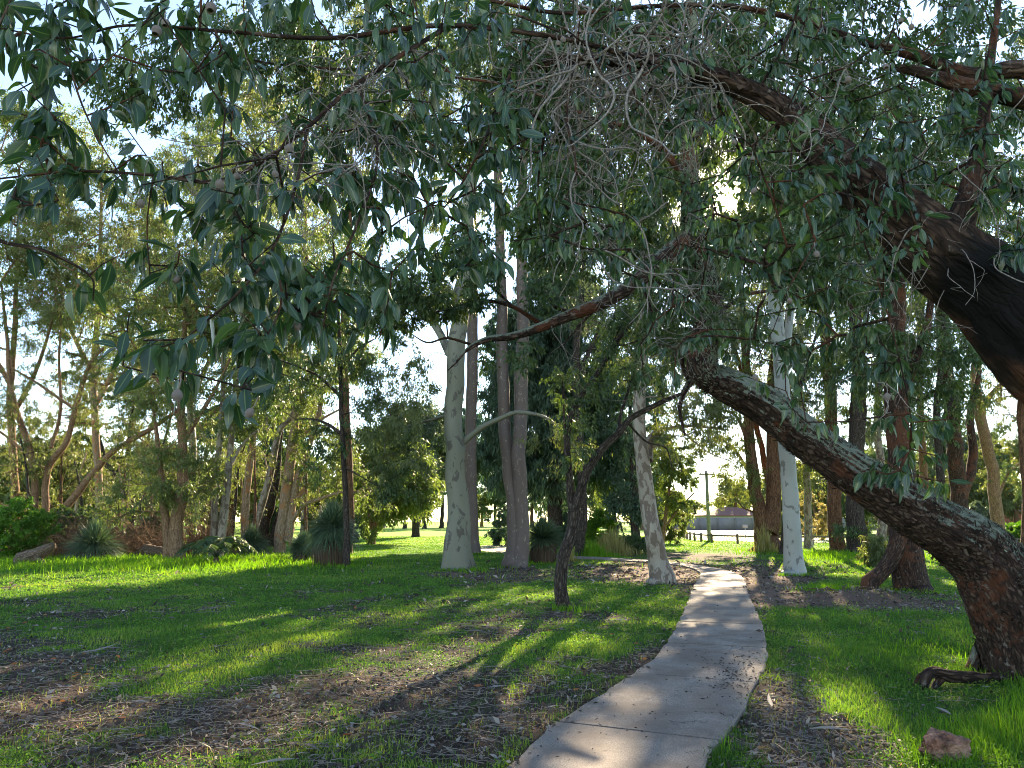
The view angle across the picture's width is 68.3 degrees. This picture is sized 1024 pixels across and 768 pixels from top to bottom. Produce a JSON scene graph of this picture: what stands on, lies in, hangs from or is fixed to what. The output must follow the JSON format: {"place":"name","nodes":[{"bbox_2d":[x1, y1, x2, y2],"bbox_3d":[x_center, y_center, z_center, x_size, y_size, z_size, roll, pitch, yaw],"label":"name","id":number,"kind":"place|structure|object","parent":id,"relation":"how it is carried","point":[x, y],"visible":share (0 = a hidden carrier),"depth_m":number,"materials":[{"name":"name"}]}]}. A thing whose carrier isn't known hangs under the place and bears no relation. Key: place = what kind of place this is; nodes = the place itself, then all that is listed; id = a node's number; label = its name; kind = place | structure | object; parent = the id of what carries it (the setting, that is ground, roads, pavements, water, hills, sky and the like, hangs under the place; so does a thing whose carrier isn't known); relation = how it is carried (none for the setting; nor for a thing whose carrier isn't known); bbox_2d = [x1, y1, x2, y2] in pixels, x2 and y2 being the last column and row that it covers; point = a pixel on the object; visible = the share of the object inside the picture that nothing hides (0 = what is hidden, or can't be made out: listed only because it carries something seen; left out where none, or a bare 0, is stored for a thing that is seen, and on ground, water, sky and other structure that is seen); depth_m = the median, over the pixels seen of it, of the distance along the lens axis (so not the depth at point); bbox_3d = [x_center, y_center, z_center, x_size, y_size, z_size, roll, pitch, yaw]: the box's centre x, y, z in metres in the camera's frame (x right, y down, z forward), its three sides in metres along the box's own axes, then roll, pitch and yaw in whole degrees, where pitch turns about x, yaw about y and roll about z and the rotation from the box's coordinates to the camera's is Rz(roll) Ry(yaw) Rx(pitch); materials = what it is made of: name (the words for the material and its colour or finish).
{"place":"outdoors","nodes":[
{"label":"outdoors","id":0,"kind":"place"},
{"bbox_2d":[0,522,1022,767],"bbox_3d":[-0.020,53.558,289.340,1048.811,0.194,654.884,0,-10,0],"label":"ground","id":1,"kind":"structure","parent":0,"point":[434,528],"depth_m":8.38,"materials":[{"name":"plant"}]},
{"bbox_2d":[1,436,53,511],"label":"thin sapling","id":2,"kind":"object","parent":1,"relation":"on","point":[24,459],"visible":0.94,"depth_m":36.95,"materials":[{"name":"green plant"}]},
{"bbox_2d":[0,496,64,556],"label":"green shrub","id":3,"kind":"object","parent":1,"relation":"on","point":[32,522],"visible":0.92,"depth_m":30.68,"materials":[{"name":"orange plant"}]},
{"bbox_2d":[13,542,55,564],"bbox_3d":[-16.928,6.037,26.755,1.353,0.866,0.601,0,-10,0],"label":"fallen log","id":4,"kind":"object","parent":1,"relation":"on","point":[42,552],"visible":0.78,"depth_m":26.62,"materials":[{"name":"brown wood"}]},
{"bbox_2d":[0,442,107,506],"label":"tree","id":5,"kind":"object","parent":1,"relation":"on","point":[53,493],"visible":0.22,"depth_m":59.37,"materials":[{"name":"green plant"}]},
{"bbox_2d":[0,81,111,518],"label":"tall gum","id":6,"kind":"object","parent":1,"relation":"on","point":[18,277],"visible":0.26,"depth_m":40.95,"materials":[{"name":"green plant"}]},
{"bbox_2d":[43,435,74,505],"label":"thin sapling","id":7,"kind":"object","parent":1,"relation":"on","point":[61,469],"visible":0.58,"depth_m":59.33,"materials":[{"name":"green plant"}]},
{"bbox_2d":[0,432,133,537],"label":"tree","id":8,"kind":"object","parent":1,"relation":"on","point":[85,438],"visible":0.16,"depth_m":63.26,"materials":[{"name":"green plant"}]},
{"bbox_2d":[46,503,99,544],"bbox_3d":[-20.786,6.896,35.336,2.702,2.674,3.028,7,-12,-33],"label":"undergrowth bush","id":9,"kind":"object","parent":1,"relation":"on","point":[62,509],"visible":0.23,"depth_m":35.03,"materials":[{"name":"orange plant"}]},
{"bbox_2d":[53,460,94,511],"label":"thin sapling","id":10,"kind":"object","parent":1,"relation":"on","point":[78,484],"visible":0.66,"depth_m":51.64,"materials":[{"name":"green plant"}]},
{"bbox_2d":[1,506,153,559],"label":"dead brush","id":11,"kind":"object","parent":1,"relation":"on","point":[60,550],"visible":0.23,"depth_m":31.75,"materials":[{"name":"orange plant"}]},
{"bbox_2d":[56,516,129,559],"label":"grass tree","id":12,"kind":"object","parent":1,"relation":"on","point":[92,543],"visible":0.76,"depth_m":29.76,"materials":[{"name":"green plant"}]},
{"bbox_2d":[20,104,193,516],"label":"tall gum","id":13,"kind":"object","parent":1,"relation":"on","point":[101,163],"visible":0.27,"depth_m":45.33,"materials":[{"name":"green plant"}]},
{"bbox_2d":[0,184,221,511],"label":"spreading paperbark","id":14,"kind":"object","parent":1,"relation":"on","point":[46,311],"visible":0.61,"depth_m":38.12,"materials":[{"name":"green plant"}]},
{"bbox_2d":[94,455,142,538],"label":"thin sapling","id":15,"kind":"object","parent":1,"relation":"on","point":[111,474],"visible":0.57,"depth_m":36.77,"materials":[{"name":"green plant"}]},
{"bbox_2d":[46,496,210,555],"bbox_3d":[-16.533,6.640,33.315,7.907,3.802,7.512,0,-10,0],"label":"dead brush","id":16,"kind":"object","parent":1,"relation":"on","point":[137,537],"visible":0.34,"depth_m":32.87,"materials":[{"name":"orange plant"}]},
{"bbox_2d":[0,358,267,531],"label":"tall gum","id":17,"kind":"object","parent":1,"relation":"on","point":[27,418],"visible":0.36,"depth_m":57.82,"materials":[{"name":"green plant"}]},
{"bbox_2d":[132,541,162,556],"bbox_3d":[-14.702,6.855,31.048,1.916,0.773,0.732,0,-10,0],"label":"rock","id":18,"kind":"object","parent":1,"relation":"on","point":[149,549],"visible":0.57,"depth_m":30.85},
{"bbox_2d":[58,199,292,559],"bbox_3d":[-13.535,0.007,30.381,8.655,14.230,8.032,0,-10,0],"label":"shaggy tree","id":19,"kind":"object","parent":1,"relation":"on","point":[172,525],"visible":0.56,"depth_m":29.44,"materials":[{"name":"green plant"}]},
{"bbox_2d":[117,77,292,544],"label":"tall gum","id":20,"kind":"object","parent":1,"relation":"on","point":[255,142],"visible":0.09,"depth_m":49.65,"materials":[{"name":"green plant"}]},
{"bbox_2d":[144,501,278,555],"bbox_3d":[-14.333,7.143,35.559,6.514,3.806,6.475,4,-11,-22],"label":"dead brush","id":21,"kind":"object","parent":1,"relation":"on","point":[196,537],"visible":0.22,"depth_m":35.06,"materials":[{"name":"orange plant"}]},
{"bbox_2d":[173,535,258,563],"bbox_3d":[-10.501,5.922,26.610,2.781,1.153,3.411,0,-10,0],"label":"cycad","id":22,"kind":"object","parent":1,"relation":"on","point":[223,545],"visible":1,"depth_m":26.37,"materials":[{"name":"green plant"}]},
{"bbox_2d":[185,391,256,531],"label":"tree","id":23,"kind":"object","parent":1,"relation":"on","point":[201,447],"visible":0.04,"depth_m":87.54,"materials":[{"name":"green plant"}]},
{"bbox_2d":[199,457,266,534],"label":"tree","id":24,"kind":"object","parent":1,"relation":"on","point":[238,499],"visible":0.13,"depth_m":66.16,"materials":[{"name":"green plant"}]},
{"bbox_2d":[148,106,337,557],"bbox_3d":[-12.816,-2.571,33.288,8.498,20.334,6.653,-7,-12,33],"label":"twin pale gum","id":25,"kind":"object","parent":1,"relation":"on","point":[219,529],"visible":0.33,"depth_m":32.48,"materials":[{"name":"green plant"}]},
{"bbox_2d":[221,444,267,534],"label":"thin sapling","id":26,"kind":"object","parent":1,"relation":"on","point":[236,492],"visible":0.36,"depth_m":49.84,"materials":[{"name":"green plant"}]},
{"bbox_2d":[192,318,307,537],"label":"orange trunk tree","id":27,"kind":"object","parent":1,"relation":"on","point":[245,509],"visible":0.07,"depth_m":41.43,"materials":[{"name":"green plant"}]},
{"bbox_2d":[230,524,273,554],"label":"grass tree","id":28,"kind":"object","parent":1,"relation":"on","point":[250,535],"visible":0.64,"depth_m":35.39,"materials":[{"name":"green plant"}]},
{"bbox_2d":[223,437,281,525],"bbox_3d":[-12.675,5.405,36.633,2.835,5.816,2.135,7,-13,-36],"label":"thin sapling","id":29,"kind":"object","parent":1,"relation":"on","point":[241,459],"visible":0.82,"depth_m":36.77,"materials":[{"name":"green plant"}]},
{"bbox_2d":[237,423,317,536],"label":"tree","id":30,"kind":"object","parent":1,"relation":"on","point":[265,448],"visible":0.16,"depth_m":71.85,"materials":[{"name":"green plant"}]},
{"bbox_2d":[257,379,323,546],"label":"blackened tree","id":31,"kind":"object","parent":1,"relation":"on","point":[264,525],"visible":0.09,"depth_m":45.24,"materials":[{"name":"brown plant"}]},
{"bbox_2d":[200,43,389,534],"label":"tall gum","id":32,"kind":"object","parent":1,"relation":"on","point":[378,354],"visible":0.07,"depth_m":51.91,"materials":[{"name":"green plant"}]},
{"bbox_2d":[241,293,351,528],"bbox_3d":[-11.271,1.873,38.249,5.347,13.340,6.316,6,-12,-29],"label":"curved grey gum","id":33,"kind":"object","parent":1,"relation":"on","point":[300,408],"visible":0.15,"depth_m":37.69,"materials":[{"name":"green plant"}]},
{"bbox_2d":[286,530,312,561],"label":"grass tree","id":34,"kind":"object","parent":1,"relation":"on","point":[297,552],"visible":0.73,"depth_m":28.85,"materials":[{"name":"green plant"}]},
{"bbox_2d":[212,144,398,552],"bbox_3d":[-10.839,-1.940,39.224,10.378,21.191,8.037,0,-10,0],"label":"thick paperbark","id":35,"kind":"object","parent":1,"relation":"on","point":[285,522],"visible":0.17,"depth_m":37.47,"materials":[{"name":"green plant"}]},
{"bbox_2d":[282,462,328,530],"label":"thin sapling","id":36,"kind":"object","parent":1,"relation":"on","point":[306,496],"visible":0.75,"depth_m":36.92,"materials":[{"name":"green plant"}]},
{"bbox_2d":[299,498,364,565],"bbox_3d":[-6.370,5.265,26.835,2.460,2.538,2.459,0,-10,0],"label":"grass tree","id":37,"kind":"object","parent":1,"relation":"on","point":[326,537],"visible":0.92,"depth_m":26.31,"materials":[{"name":"green plant"}]},
{"bbox_2d":[231,0,444,553],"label":"leafy gum","id":38,"kind":"object","parent":1,"relation":"on","point":[349,458],"visible":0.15,"depth_m":38.00,"materials":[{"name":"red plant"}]},
{"bbox_2d":[251,216,427,565],"bbox_3d":[-6.102,-0.011,26.664,6.330,12.951,3.727,0,-10,0],"label":"slender gum","id":39,"kind":"object","parent":1,"relation":"on","point":[364,373],"visible":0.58,"depth_m":26.27,"materials":[{"name":"green plant"}]},
{"bbox_2d":[331,423,445,543],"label":"yellow green tree","id":40,"kind":"object","parent":1,"relation":"on","point":[429,498],"visible":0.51,"depth_m":49.57,"materials":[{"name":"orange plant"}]},
{"bbox_2d":[363,386,445,536],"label":"domed tree","id":41,"kind":"object","parent":1,"relation":"on","point":[434,431],"visible":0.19,"depth_m":70.36,"materials":[{"name":"green plant"}]},
{"bbox_2d":[441,397,493,495],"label":"tree","id":42,"kind":"object","parent":1,"relation":"on","point":[481,482],"visible":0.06,"depth_m":138.24,"materials":[{"name":"green plant"}]},
{"bbox_2d":[398,0,548,553],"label":"gum tree","id":43,"kind":"object","parent":1,"relation":"on","point":[470,417],"visible":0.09,"depth_m":36.54,"materials":[{"name":"grey plant"}]},
{"bbox_2d":[340,0,612,570],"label":"gum tree","id":44,"kind":"object","parent":1,"relation":"on","point":[457,551],"visible":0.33,"depth_m":25.16,"materials":[{"name":"grey plant"}]},
{"bbox_2d":[477,490,499,526],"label":"tree","id":45,"kind":"object","parent":1,"relation":"on","point":[485,511],"visible":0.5,"depth_m":168.48,"materials":[{"name":"green plant"}]},
{"bbox_2d":[480,503,506,545],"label":"undergrowth bush","id":46,"kind":"object","parent":1,"relation":"on","point":[498,533],"visible":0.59,"depth_m":46.76,"materials":[{"name":"green plant"}]},
{"bbox_2d":[0,558,1017,767],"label":"leaf litter","id":47,"kind":"object","parent":1,"relation":"on","point":[351,728],"visible":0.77,"depth_m":6.92,"materials":[{"name":"plant"}]},
{"bbox_2d":[0,560,1022,767],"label":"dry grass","id":48,"kind":"structure","parent":1,"relation":"on","point":[482,673],"depth_m":7.88,"materials":[{"name":"plant"}]},
{"bbox_2d":[0,0,1023,501],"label":"overhanging tree","id":49,"kind":"object","parent":1,"relation":"on","point":[960,268],"visible":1,"depth_m":4.09,"materials":[{"name":"green plant"}]},
{"bbox_2d":[0,540,1023,767],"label":"tall grass","id":50,"kind":"structure","parent":1,"relation":"on","point":[827,554],"depth_m":20.63,"materials":[{"name":"plant"}]},
{"bbox_2d":[0,565,1023,767],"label":"clover","id":51,"kind":"object","parent":1,"relation":"on","point":[78,585],"visible":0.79,"depth_m":11.63,"materials":[{"name":"green plant"}]},
{"bbox_2d":[0,575,1023,767],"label":"fallen twigs","id":52,"kind":"object","parent":1,"relation":"on","point":[319,731],"depth_m":6.46,"materials":[{"name":"wood"}]},
{"bbox_2d":[416,0,621,567],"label":"twin trunk gum tree","id":53,"kind":"object","parent":1,"relation":"on","point":[514,473],"visible":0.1,"depth_m":26.55,"materials":[{"name":"grey plant"}]},
{"bbox_2d":[529,514,564,563],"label":"grass tree","id":54,"kind":"object","parent":1,"relation":"on","point":[544,536],"visible":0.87,"depth_m":27.99,"materials":[{"name":"green plant"}]},
{"bbox_2d":[77,0,1023,689],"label":"leaning tree","id":55,"kind":"object","parent":1,"relation":"on","point":[977,556],"visible":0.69,"depth_m":9.15,"materials":[{"name":"green plant"}]},
{"bbox_2d":[476,258,632,547],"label":"she oak","id":56,"kind":"object","parent":1,"relation":"on","point":[488,456],"visible":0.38,"depth_m":42.47,"materials":[{"name":"green plant"}]},
{"bbox_2d":[501,40,664,555],"bbox_3d":[3.874,-4.505,35.557,9.424,24.944,9.043,6,-12,-29],"label":"leafy gum","id":57,"kind":"object","parent":1,"relation":"on","point":[580,537],"visible":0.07,"depth_m":34.48,"materials":[{"name":"brown plant"}]},
{"bbox_2d":[570,539,632,557],"bbox_3d":[3.504,7.166,33.353,3.096,0.910,2.813,9,-13,-40],"label":"straw grass clump","id":58,"kind":"object","parent":1,"relation":"on","point":[592,550],"visible":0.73,"depth_m":32.86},
{"bbox_2d":[585,508,618,544],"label":"lime shrub","id":59,"kind":"object","parent":1,"relation":"on","point":[597,520],"visible":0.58,"depth_m":40.84,"materials":[{"name":"green plant"}]},
{"bbox_2d":[573,524,641,555],"bbox_3d":[4.634,7.174,35.330,3.830,1.593,3.636,0,-10,0],"label":"straw grass clump","id":60,"kind":"object","parent":1,"relation":"on","point":[613,545],"visible":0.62,"depth_m":34.74,"materials":[{"name":"plant"}]},
{"bbox_2d":[539,263,680,609],"bbox_3d":[1.962,0.903,14.354,2.899,6.799,2.373,0,-10,0],"label":"crooked tree","id":61,"kind":"object","parent":1,"relation":"on","point":[610,352],"visible":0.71,"depth_m":14.14,"materials":[{"name":"green plant"}]},
{"bbox_2d":[616,532,646,554],"bbox_3d":[5.767,7.705,36.266,2.362,1.302,2.313,0,-10,0],"label":"dark shrub","id":62,"kind":"object","parent":1,"relation":"on","point":[633,539],"visible":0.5,"depth_m":35.64,"materials":[{"name":"green plant"}]},
{"bbox_2d":[581,302,689,550],"bbox_3d":[6.985,1.824,40.305,5.849,14.163,7.357,2,-10,-13],"label":"dark screen tree","id":63,"kind":"object","parent":1,"relation":"on","point":[614,502],"visible":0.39,"depth_m":39.44,"materials":[{"name":"green plant"}]},
{"bbox_2d":[591,423,693,534],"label":"lime tree","id":64,"kind":"object","parent":1,"relation":"on","point":[656,489],"visible":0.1,"depth_m":45.30,"materials":[{"name":"green plant"}]},
{"bbox_2d":[582,0,745,584],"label":"leaning pale gum","id":65,"kind":"object","parent":1,"relation":"on","point":[660,569],"visible":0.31,"depth_m":19.67,"materials":[{"name":"grey plant"}]},
{"bbox_2d":[658,506,687,543],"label":"pale bush","id":66,"kind":"object","parent":1,"relation":"on","point":[671,535],"visible":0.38,"depth_m":50.46,"materials":[{"name":"green plant"}]},
{"bbox_2d":[652,446,700,543],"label":"sunlit sapling","id":67,"kind":"object","parent":1,"relation":"on","point":[671,501],"visible":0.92,"depth_m":43.25,"materials":[{"name":"green plant"}]},
{"bbox_2d":[699,470,714,540],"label":"power pole","id":68,"kind":"object","parent":1,"relation":"on","point":[706,473],"visible":0.91,"depth_m":56.81,"materials":[{"name":"brown wood"}]},
{"bbox_2d":[654,36,778,537],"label":"tall hazy gum","id":69,"kind":"object","parent":1,"relation":"on","point":[761,450],"visible":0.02,"depth_m":40.25,"materials":[{"name":"green plant"}]},
{"bbox_2d":[703,479,750,511],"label":"tree","id":70,"kind":"object","parent":1,"relation":"on","point":[723,491],"visible":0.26,"depth_m":148.58,"materials":[{"name":"green plant"}]},
{"bbox_2d":[670,254,824,550],"bbox_3d":[12.627,0.349,39.732,8.590,17.256,6.364,0,-10,0],"label":"red barked tree","id":71,"kind":"object","parent":1,"relation":"on","point":[768,513],"visible":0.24,"depth_m":38.69,"materials":[{"name":"green plant"}]},
{"bbox_2d":[744,521,777,552],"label":"dead grass stalks","id":72,"kind":"object","parent":1,"relation":"on","point":[765,536],"visible":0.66,"depth_m":36.83,"materials":[{"name":"plant"}]},
{"bbox_2d":[667,517,876,529],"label":"boundary fence","id":73,"kind":"object","parent":1,"relation":"on","point":[717,523],"visible":0.15,"depth_m":115.98,"materials":[{"name":"metal"}]},
{"bbox_2d":[706,145,848,553],"bbox_3d":[12.591,-2.244,36.802,8.200,20.934,8.074,0,-10,0],"label":"leafy gum","id":74,"kind":"object","parent":1,"relation":"on","point":[800,334],"visible":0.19,"depth_m":36.26,"materials":[{"name":"green plant"}]},
{"bbox_2d":[735,96,855,547],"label":"tall hazy gum","id":75,"kind":"object","parent":1,"relation":"on","point":[806,473],"visible":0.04,"depth_m":43.23,"materials":[{"name":"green plant"}]},
{"bbox_2d":[707,0,897,575],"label":"white gum","id":76,"kind":"object","parent":1,"relation":"on","point":[793,559],"visible":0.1,"depth_m":22.43,"materials":[{"name":"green plant"}]},
{"bbox_2d":[781,482,827,534],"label":"tree","id":77,"kind":"object","parent":1,"relation":"on","point":[815,509],"visible":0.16,"depth_m":82.73,"materials":[{"name":"green plant"}]},
{"bbox_2d":[799,489,827,539],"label":"tan bush","id":78,"kind":"object","parent":1,"relation":"on","point":[821,525],"visible":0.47,"depth_m":60.40,"materials":[{"name":"yellow plant"}]},
{"bbox_2d":[778,108,882,550],"bbox_3d":[16.736,-3.193,39.042,6.907,23.593,6.270,-5,-11,25],"label":"brown trunk tree","id":79,"kind":"object","parent":1,"relation":"on","point":[834,511],"visible":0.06,"depth_m":37.10,"materials":[{"name":"red plant"}]},
{"bbox_2d":[803,471,874,528],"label":"tree","id":80,"kind":"object","parent":1,"relation":"on","point":[815,480],"visible":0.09,"depth_m":83.02,"materials":[{"name":"green plant"}]},
{"bbox_2d":[719,639,972,767],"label":"fallen gumnuts","id":81,"kind":"object","parent":1,"relation":"on","point":[806,731],"visible":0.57,"depth_m":5.70,"materials":[{"name":"plant"}]},
{"bbox_2d":[674,528,1020,544],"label":"log fence","id":82,"kind":"object","parent":1,"relation":"on","point":[711,535],"visible":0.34,"depth_m":52.82,"materials":[{"name":"brown wood"}]},
{"bbox_2d":[853,534,888,566],"bbox_3d":[12.993,5.927,26.316,1.826,1.398,2.090,0,-10,0],"label":"weeping shrub","id":83,"kind":"object","parent":1,"relation":"on","point":[874,554],"visible":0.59,"depth_m":26.18,"materials":[{"name":"green plant"}]},
{"bbox_2d":[817,86,947,553],"bbox_3d":[18.245,-3.430,37.150,6.527,23.666,6.837,9,-14,-41],"label":"dark trunk tree","id":84,"kind":"object","parent":1,"relation":"on","point":[856,526],"visible":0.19,"depth_m":35.89,"materials":[{"name":"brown plant"}]},
{"bbox_2d":[807,162,958,544],"bbox_3d":[18.801,-1.808,38.721,7.992,20.754,7.734,0,-10,0],"label":"leafy gum","id":85,"kind":"object","parent":1,"relation":"on","point":[875,438],"visible":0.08,"depth_m":37.84,"materials":[{"name":"green plant"}]},
{"bbox_2d":[807,48,1023,593],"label":"stout dark tree","id":86,"kind":"object","parent":1,"relation":"on","point":[902,562],"visible":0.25,"depth_m":17.20,"materials":[{"name":"green plant"}]},
{"bbox_2d":[862,22,1023,489],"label":"tall hazy gum","id":87,"kind":"object","parent":1,"relation":"on","point":[924,469],"visible":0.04,"depth_m":42.91,"materials":[{"name":"orange plant"}]},
{"bbox_2d":[918,727,972,766],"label":"rock","id":88,"kind":"object","parent":1,"relation":"on","point":[933,741],"visible":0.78,"depth_m":5.03,"materials":[{"name":"stone"}]},
{"bbox_2d":[875,159,1023,498],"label":"leafy gum","id":89,"kind":"object","parent":1,"relation":"on","point":[938,447],"visible":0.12,"depth_m":35.84,"materials":[{"name":"green plant"}]},
{"bbox_2d":[925,414,978,455],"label":"tree","id":90,"kind":"object","parent":1,"relation":"on","point":[930,442],"visible":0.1,"depth_m":88.48,"materials":[{"name":"green plant"}]},
{"bbox_2d":[907,79,1023,508],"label":"rough barked tree","id":91,"kind":"object","parent":1,"relation":"on","point":[959,494],"visible":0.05,"depth_m":39.09,"materials":[{"name":"brown plant"}]},
{"bbox_2d":[930,468,1007,513],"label":"tree","id":92,"kind":"object","parent":1,"relation":"on","point":[976,482],"visible":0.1,"depth_m":61.65,"materials":[{"name":"green plant"}]},
{"bbox_2d":[941,146,1023,545],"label":"leafy gum","id":93,"kind":"object","parent":1,"relation":"on","point":[1018,418],"visible":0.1,"depth_m":34.19,"materials":[{"name":"green plant"}]},
{"bbox_2d":[949,469,1021,522],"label":"tree","id":94,"kind":"object","parent":1,"relation":"on","point":[1011,507],"visible":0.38,"depth_m":58.66,"materials":[{"name":"green plant"}]},
{"bbox_2d":[967,124,1023,529],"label":"forked tree","id":95,"kind":"object","parent":1,"relation":"on","point":[994,475],"visible":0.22,"depth_m":44.34,"materials":[{"name":"orange plant"}]},
{"bbox_2d":[977,433,1019,503],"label":"tree","id":96,"kind":"object","parent":1,"relation":"on","point":[1010,451],"visible":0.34,"depth_m":68.70,"materials":[{"name":"green plant"}]},
{"bbox_2d":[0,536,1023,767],"bbox_3d":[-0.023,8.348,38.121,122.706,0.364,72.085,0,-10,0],"label":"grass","id":97,"kind":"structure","parent":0,"point":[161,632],"depth_m":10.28,"materials":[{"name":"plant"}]},
{"bbox_2d":[0,0,1023,521],"label":"sky","id":98,"kind":"structure","parent":0,"point":[438,374],"materials":[{"name":"white"}]},
{"bbox_2d":[499,551,767,767],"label":"path","id":99,"kind":"structure","parent":0,"point":[680,733],"depth_m":6.64,"materials":[{"name":"concrete"}]},
{"bbox_2d":[694,507,752,517],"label":"house","id":100,"kind":"structure","parent":0,"point":[731,512],"depth_m":138.76,"materials":[{"name":"grey"}]},
{"bbox_2d":[666,530,845,541],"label":"road","id":101,"kind":"structure","parent":0,"point":[730,532],"depth_m":88.39,"materials":[{"name":"asphalt"}]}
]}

